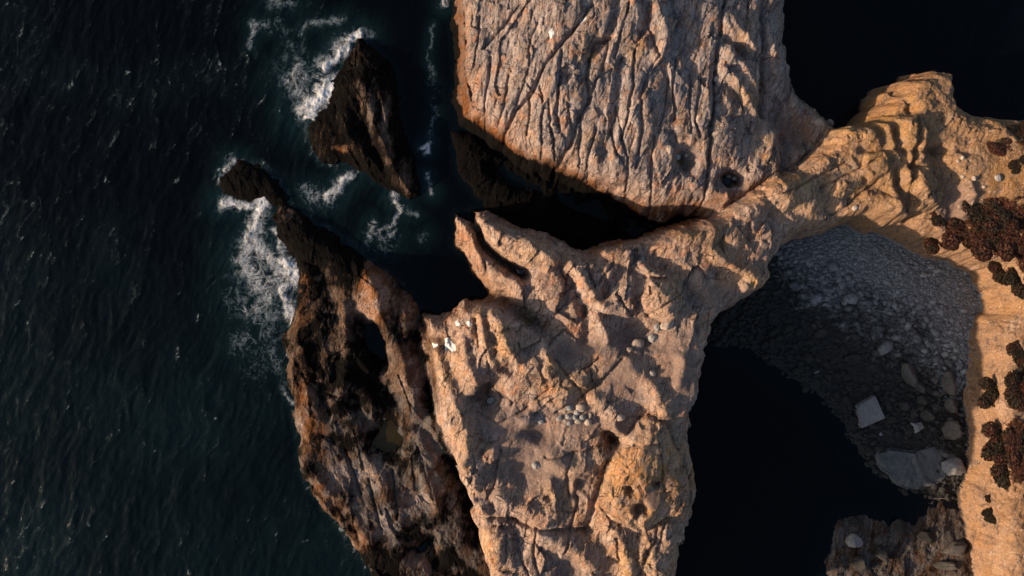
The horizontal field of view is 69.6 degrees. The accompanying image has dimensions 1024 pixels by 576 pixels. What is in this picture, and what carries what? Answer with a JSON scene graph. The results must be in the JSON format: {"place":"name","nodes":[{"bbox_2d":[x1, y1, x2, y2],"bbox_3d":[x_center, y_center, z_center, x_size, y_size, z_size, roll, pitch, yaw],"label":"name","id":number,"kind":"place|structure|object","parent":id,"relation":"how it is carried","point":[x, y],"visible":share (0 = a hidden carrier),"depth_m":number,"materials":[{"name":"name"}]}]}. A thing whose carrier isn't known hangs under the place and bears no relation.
{"place":"outdoors","nodes":[
{"label":"outdoors","id":0,"kind":"place"},
{"bbox_2d":[0,0,1023,575],"bbox_3d":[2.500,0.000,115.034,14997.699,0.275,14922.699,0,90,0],"label":"sea","id":1,"kind":"structure","parent":0,"point":[146,418],"depth_m":115.00,"materials":[{"name":"liquid"}]},
{"bbox_2d":[220,159,289,206],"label":"sea rock","id":2,"kind":"object","parent":1,"relation":"in","point":[242,180],"visible":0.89,"depth_m":114.58,"materials":[{"name":"brown stone"}]},
{"bbox_2d":[220,196,299,323],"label":"surf foam","id":3,"kind":"object","parent":1,"relation":"on","point":[262,202],"visible":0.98,"depth_m":114.84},
{"bbox_2d":[292,28,362,119],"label":"surf foam","id":4,"kind":"object","parent":1,"relation":"on","point":[323,93],"visible":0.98,"depth_m":114.79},
{"bbox_2d":[306,172,353,201],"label":"surf foam","id":5,"kind":"object","parent":1,"relation":"on","point":[342,179],"visible":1,"depth_m":114.81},
{"bbox_2d":[308,38,420,199],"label":"sea stack","id":6,"kind":"object","parent":1,"relation":"in","point":[356,123],"visible":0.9,"depth_m":113.80,"materials":[{"name":"brown stone"}]},
{"bbox_2d":[272,202,490,575],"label":"rock shelf","id":7,"kind":"object","parent":1,"relation":"in","point":[392,512],"visible":0.98,"depth_m":112.39,"materials":[{"name":"brown stone"}]},
{"bbox_2d":[372,420,401,451],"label":"tide pool","id":8,"kind":"structure","parent":7,"relation":"on","point":[388,437],"depth_m":112.88,"materials":[{"name":"liquid"}]},
{"bbox_2d":[421,1,445,192],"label":"surf foam","id":9,"kind":"object","parent":1,"relation":"on","point":[425,147],"visible":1,"depth_m":114.87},
{"bbox_2d":[450,130,663,248],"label":"reef","id":10,"kind":"object","parent":1,"relation":"in","point":[479,161],"visible":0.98,"depth_m":114.52},
{"bbox_2d":[893,517,905,534],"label":"boulder","id":11,"kind":"object","parent":1,"relation":"in","point":[899,525],"visible":1,"depth_m":114.26,"materials":[{"name":"stone"}]},
{"bbox_2d":[824,498,975,575],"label":"shore rock","id":12,"kind":"object","parent":1,"relation":"in","point":[909,553],"visible":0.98,"depth_m":114.38,"materials":[{"name":"stone"}]},
{"bbox_2d":[845,533,862,547],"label":"boulder","id":13,"kind":"object","parent":12,"relation":"on","point":[853,540],"visible":1,"depth_m":113.77,"materials":[{"name":"stone"}]},
{"bbox_2d":[851,556,866,571],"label":"boulder","id":14,"kind":"object","parent":12,"relation":"on","point":[858,563],"visible":1,"depth_m":113.72,"materials":[{"name":"stone"}]},
{"bbox_2d":[874,545,887,561],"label":"boulder","id":15,"kind":"object","parent":12,"relation":"on","point":[881,552],"visible":1,"depth_m":113.61,"materials":[{"name":"stone"}]},
{"bbox_2d":[916,530,934,542],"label":"boulder","id":16,"kind":"object","parent":12,"relation":"on","point":[925,536],"visible":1,"depth_m":113.76,"materials":[{"name":"stone"}]},
{"bbox_2d":[932,561,958,569],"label":"boulder","id":17,"kind":"object","parent":12,"relation":"on","point":[944,565],"visible":1,"depth_m":113.15,"materials":[{"name":"stone"}]},
{"bbox_2d":[939,541,966,555],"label":"boulder","id":18,"kind":"object","parent":12,"relation":"on","point":[956,548],"visible":1,"depth_m":112.77,"materials":[{"name":"stone"}]},
{"bbox_2d":[450,0,833,225],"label":"rock outcrop","id":19,"kind":"object","parent":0,"point":[610,100],"visible":0.99,"depth_m":104.76,"materials":[{"name":"brown stone"}]},
{"bbox_2d":[548,28,553,38],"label":"pale patch","id":20,"kind":"object","parent":19,"relation":"on","point":[551,32],"visible":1,"depth_m":103.39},
{"bbox_2d":[666,145,672,154],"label":"boulder","id":21,"kind":"object","parent":19,"relation":"on","point":[669,149],"visible":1,"depth_m":104.13,"materials":[{"name":"stone"}]},
{"bbox_2d":[724,177,733,184],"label":"rock pool","id":22,"kind":"object","parent":19,"relation":"on","point":[727,181],"visible":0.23,"depth_m":108.13,"materials":[{"name":"black liquid"}]},
{"bbox_2d":[814,119,824,126],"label":"boulder","id":23,"kind":"object","parent":19,"relation":"on","point":[818,122],"visible":1,"depth_m":108.25,"materials":[{"name":"stone"}]},
{"bbox_2d":[827,119,833,126],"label":"boulder","id":24,"kind":"object","parent":19,"relation":"on","point":[830,122],"visible":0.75,"depth_m":111.97,"materials":[{"name":"stone"}]},
{"bbox_2d":[420,125,872,575],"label":"headland","id":25,"kind":"structure","parent":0,"point":[553,330],"depth_m":101.94,"materials":[{"name":"brown stone"}]},
{"bbox_2d":[445,337,455,351],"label":"pale patch","id":26,"kind":"object","parent":25,"relation":"on","point":[449,344],"visible":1,"depth_m":106.38,"materials":[{"name":"white stone"}]},
{"bbox_2d":[487,397,495,403],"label":"boulder","id":27,"kind":"object","parent":25,"relation":"on","point":[490,400],"visible":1,"depth_m":104.80,"materials":[{"name":"grey stone"}]},
{"bbox_2d":[532,461,540,469],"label":"boulder","id":28,"kind":"object","parent":25,"relation":"on","point":[536,465],"visible":1,"depth_m":102.33,"materials":[{"name":"grey stone"}]},
{"bbox_2d":[565,414,572,419],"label":"boulder","id":29,"kind":"object","parent":25,"relation":"on","point":[568,416],"visible":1,"depth_m":101.25,"materials":[{"name":"grey stone"}]},
{"bbox_2d":[566,405,573,410],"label":"boulder","id":30,"kind":"object","parent":25,"relation":"on","point":[569,407],"visible":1,"depth_m":101.26,"materials":[{"name":"grey stone"}]},
{"bbox_2d":[576,403,585,411],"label":"boulder","id":31,"kind":"object","parent":25,"relation":"on","point":[580,407],"visible":1,"depth_m":100.97,"materials":[{"name":"stone"}]},
{"bbox_2d":[580,414,585,420],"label":"boulder","id":32,"kind":"object","parent":25,"relation":"on","point":[583,417],"visible":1,"depth_m":100.91,"materials":[{"name":"grey stone"}]},
{"bbox_2d":[585,418,591,425],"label":"boulder","id":33,"kind":"object","parent":25,"relation":"on","point":[588,421],"visible":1,"depth_m":100.59,"materials":[{"name":"stone"}]},
{"bbox_2d":[616,414,624,420],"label":"boulder","id":34,"kind":"object","parent":25,"relation":"on","point":[620,417],"visible":1,"depth_m":99.60,"materials":[{"name":"stone"}]},
{"bbox_2d":[626,347,633,352],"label":"boulder","id":35,"kind":"object","parent":25,"relation":"on","point":[629,349],"visible":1,"depth_m":101.32,"materials":[{"name":"stone"}]},
{"bbox_2d":[631,338,644,348],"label":"boulder","id":36,"kind":"object","parent":25,"relation":"on","point":[637,343],"visible":1,"depth_m":101.70,"materials":[{"name":"stone"}]},
{"bbox_2d":[649,370,655,376],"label":"boulder","id":37,"kind":"object","parent":25,"relation":"on","point":[652,373],"visible":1,"depth_m":99.81,"materials":[{"name":"stone"}]},
{"bbox_2d":[648,333,657,342],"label":"boulder","id":38,"kind":"object","parent":25,"relation":"on","point":[652,337],"visible":1,"depth_m":101.59,"materials":[{"name":"grey stone"}]},
{"bbox_2d":[654,322,659,331],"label":"boulder","id":39,"kind":"object","parent":25,"relation":"on","point":[657,327],"visible":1,"depth_m":100.59,"materials":[{"name":"grey stone"}]},
{"bbox_2d":[660,321,673,329],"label":"boulder","id":40,"kind":"object","parent":25,"relation":"on","point":[665,326],"visible":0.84,"depth_m":100.07,"materials":[{"name":"stone"}]},
{"bbox_2d":[707,224,982,500],"bbox_3d":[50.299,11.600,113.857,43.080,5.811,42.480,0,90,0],"label":"beach","id":41,"kind":"structure","parent":0,"point":[816,386],"depth_m":114.39,"materials":[{"name":"stone"}]},
{"bbox_2d":[814,328,826,337],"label":"boulder","id":42,"kind":"object","parent":41,"relation":"on","point":[819,333],"visible":1,"depth_m":113.67,"materials":[{"name":"stone"}]},
{"bbox_2d":[844,354,860,361],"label":"boulder","id":43,"kind":"object","parent":41,"relation":"on","point":[855,357],"visible":1,"depth_m":113.80,"materials":[{"name":"stone"}]},
{"bbox_2d":[848,414,857,427],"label":"boulder","id":44,"kind":"object","parent":41,"relation":"on","point":[853,420],"visible":1,"depth_m":114.07,"materials":[{"name":"stone"}]},
{"bbox_2d":[855,395,884,427],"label":"stone slab","id":45,"kind":"structure","parent":41,"relation":"on","point":[868,411],"depth_m":113.36,"materials":[{"name":"grey stone"}]},
{"bbox_2d":[871,350,879,356],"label":"boulder","id":46,"kind":"object","parent":41,"relation":"on","point":[875,353],"visible":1,"depth_m":113.42,"materials":[{"name":"stone"}]},
{"bbox_2d":[872,385,879,390],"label":"cobble","id":47,"kind":"object","parent":41,"relation":"on","point":[876,387],"visible":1,"depth_m":113.91,"materials":[{"name":"stone"}]},
{"bbox_2d":[884,399,892,411],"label":"boulder","id":48,"kind":"object","parent":41,"relation":"on","point":[888,406],"visible":1,"depth_m":114.05,"materials":[{"name":"stone"}]},
{"bbox_2d":[885,416,898,423],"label":"boulder","id":49,"kind":"object","parent":41,"relation":"on","point":[892,419],"visible":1,"depth_m":114.00,"materials":[{"name":"stone"}]},
{"bbox_2d":[899,405,910,410],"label":"boulder","id":50,"kind":"object","parent":41,"relation":"on","point":[906,408],"visible":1,"depth_m":113.72,"materials":[{"name":"stone"}]},
{"bbox_2d":[901,363,918,386],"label":"boulder","id":51,"kind":"object","parent":41,"relation":"on","point":[908,374],"visible":1,"depth_m":113.16,"materials":[{"name":"stone"}]},
{"bbox_2d":[909,412,918,417],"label":"boulder","id":52,"kind":"object","parent":41,"relation":"on","point":[912,414],"visible":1,"depth_m":113.71,"materials":[{"name":"stone"}]},
{"bbox_2d":[910,422,923,433],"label":"boulder","id":53,"kind":"object","parent":41,"relation":"on","point":[918,427],"visible":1,"depth_m":113.71,"materials":[{"name":"stone"}]},
{"bbox_2d":[874,446,961,488],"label":"flat rock","id":54,"kind":"object","parent":41,"relation":"on","point":[910,469],"visible":0.78,"depth_m":113.88,"materials":[{"name":"stone"}]},
{"bbox_2d":[914,381,925,391],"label":"boulder","id":55,"kind":"object","parent":41,"relation":"on","point":[920,387],"visible":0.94,"depth_m":113.45,"materials":[{"name":"stone"}]},
{"bbox_2d":[916,395,928,404],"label":"boulder","id":56,"kind":"object","parent":41,"relation":"on","point":[922,399],"visible":1,"depth_m":113.55,"materials":[{"name":"stone"}]},
{"bbox_2d":[919,408,934,421],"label":"boulder","id":57,"kind":"object","parent":41,"relation":"on","point":[925,414],"visible":1,"depth_m":113.47,"materials":[{"name":"stone"}]},
{"bbox_2d":[929,375,938,384],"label":"boulder","id":58,"kind":"object","parent":41,"relation":"on","point":[934,379],"visible":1,"depth_m":113.09,"materials":[{"name":"stone"}]},
{"bbox_2d":[931,390,939,395],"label":"cobble","id":59,"kind":"object","parent":41,"relation":"on","point":[935,393],"visible":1,"depth_m":113.44,"materials":[{"name":"stone"}]},
{"bbox_2d":[932,402,941,411],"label":"boulder","id":60,"kind":"object","parent":41,"relation":"on","point":[937,407],"visible":1,"depth_m":113.37,"materials":[{"name":"stone"}]},
{"bbox_2d":[941,370,956,395],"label":"boulder","id":61,"kind":"object","parent":41,"relation":"on","point":[949,386],"visible":1,"depth_m":112.68,"materials":[{"name":"stone"}]},
{"bbox_2d":[944,398,958,412],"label":"boulder","id":62,"kind":"object","parent":41,"relation":"on","point":[951,405],"visible":1,"depth_m":113.01,"materials":[{"name":"stone"}]},
{"bbox_2d":[942,420,961,439],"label":"boulder","id":63,"kind":"object","parent":41,"relation":"on","point":[951,429],"visible":1,"depth_m":112.85,"materials":[{"name":"stone"}]},
{"bbox_2d":[941,458,966,475],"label":"boulder","id":64,"kind":"object","parent":41,"relation":"on","point":[952,466],"visible":1,"depth_m":113.19,"materials":[{"name":"stone"}]},
{"bbox_2d":[820,71,1023,575],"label":"mainland","id":65,"kind":"structure","parent":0,"point":[927,133],"depth_m":105.19,"materials":[{"name":"brown stone"}]},
{"bbox_2d":[851,205,858,210],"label":"boulder","id":66,"kind":"object","parent":65,"relation":"on","point":[854,207],"visible":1,"depth_m":103.26,"materials":[{"name":"stone"}]},
{"bbox_2d":[922,237,945,254],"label":"shrub","id":67,"kind":"object","parent":65,"relation":"on","point":[931,246],"visible":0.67,"depth_m":106.70,"materials":[{"name":"brown plant"}]},
{"bbox_2d":[929,211,947,226],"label":"shrub","id":68,"kind":"object","parent":65,"relation":"on","point":[936,219],"visible":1,"depth_m":104.17,"materials":[{"name":"green plant"}]},
{"bbox_2d":[941,217,972,253],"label":"shrub","id":69,"kind":"object","parent":65,"relation":"on","point":[954,235],"visible":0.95,"depth_m":103.89,"materials":[{"name":"brown plant"}]},
{"bbox_2d":[961,200,990,231],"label":"shrub","id":70,"kind":"object","parent":65,"relation":"on","point":[978,217],"visible":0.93,"depth_m":102.43,"materials":[{"name":"green plant"}]},
{"bbox_2d":[938,140,1023,483],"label":"ground cover","id":71,"kind":"object","parent":65,"relation":"on","point":[1010,205],"visible":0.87,"depth_m":103.83,"materials":[{"name":"brown plant"}]},
{"bbox_2d":[984,494,990,503],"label":"shrub","id":72,"kind":"object","parent":65,"relation":"on","point":[987,499],"visible":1,"depth_m":108.85,"materials":[{"name":"green plant"}]},
{"bbox_2d":[977,376,999,408],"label":"shrub","id":73,"kind":"object","parent":65,"relation":"on","point":[987,398],"visible":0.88,"depth_m":107.91,"materials":[{"name":"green plant"}]},
{"bbox_2d":[981,508,996,523],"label":"shrub","id":74,"kind":"object","parent":65,"relation":"on","point":[989,517],"visible":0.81,"depth_m":108.61,"materials":[{"name":"green plant"}]},
{"bbox_2d":[967,227,1016,261],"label":"shrub","id":75,"kind":"object","parent":65,"relation":"on","point":[982,243],"visible":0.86,"depth_m":103.10,"materials":[{"name":"brown plant"}]},
{"bbox_2d":[980,421,1004,461],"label":"shrub","id":76,"kind":"object","parent":65,"relation":"on","point":[993,444],"visible":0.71,"depth_m":107.49,"materials":[{"name":"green plant"}]},
{"bbox_2d":[987,261,1008,285],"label":"shrub","id":77,"kind":"object","parent":65,"relation":"on","point":[995,268],"visible":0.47,"depth_m":106.39,"materials":[{"name":"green plant"}]},
{"bbox_2d":[994,174,1002,181],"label":"boulder","id":78,"kind":"object","parent":65,"relation":"on","point":[998,177],"visible":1,"depth_m":100.43,"materials":[{"name":"grey stone"}]},
{"bbox_2d":[985,138,1013,155],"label":"shrub","id":79,"kind":"object","parent":65,"relation":"on","point":[997,148],"visible":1,"depth_m":100.50,"materials":[{"name":"brown plant"}]},
{"bbox_2d":[989,447,1010,491],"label":"shrub","id":80,"kind":"object","parent":65,"relation":"on","point":[999,472],"visible":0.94,"depth_m":106.97,"materials":[{"name":"green plant"}]},
{"bbox_2d":[981,197,1021,233],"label":"shrub","id":81,"kind":"object","parent":65,"relation":"on","point":[998,218],"visible":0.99,"depth_m":101.62,"materials":[{"name":"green plant"}]},
{"bbox_2d":[996,231,1023,261],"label":"shrub","id":82,"kind":"object","parent":65,"relation":"on","point":[1006,251],"visible":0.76,"depth_m":102.95,"materials":[{"name":"brown plant"}]},
{"bbox_2d":[1001,426,1023,472],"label":"shrub","id":83,"kind":"object","parent":65,"relation":"on","point":[1013,445],"visible":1,"depth_m":106.17,"materials":[{"name":"brown plant"}]},
{"bbox_2d":[1003,370,1023,412],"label":"shrub","id":84,"kind":"object","parent":65,"relation":"on","point":[1012,396],"visible":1,"depth_m":105.39,"materials":[{"name":"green plant"}]},
{"bbox_2d":[1004,267,1023,299],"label":"shrub","id":85,"kind":"object","parent":65,"relation":"on","point":[1013,280],"visible":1,"depth_m":104.75,"materials":[{"name":"green plant"}]},
{"bbox_2d":[1006,340,1023,371],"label":"shrub","id":86,"kind":"object","parent":65,"relation":"on","point":[1016,352],"visible":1,"depth_m":105.06,"materials":[{"name":"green plant"}]},
{"bbox_2d":[1006,120,1023,138],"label":"shrub","id":87,"kind":"object","parent":65,"relation":"on","point":[1013,128],"visible":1,"depth_m":100.75,"materials":[{"name":"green plant"}]},
{"bbox_2d":[1008,154,1023,174],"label":"shrub","id":88,"kind":"object","parent":65,"relation":"on","point":[1014,166],"visible":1,"depth_m":99.66,"materials":[{"name":"green plant"}]}
]}

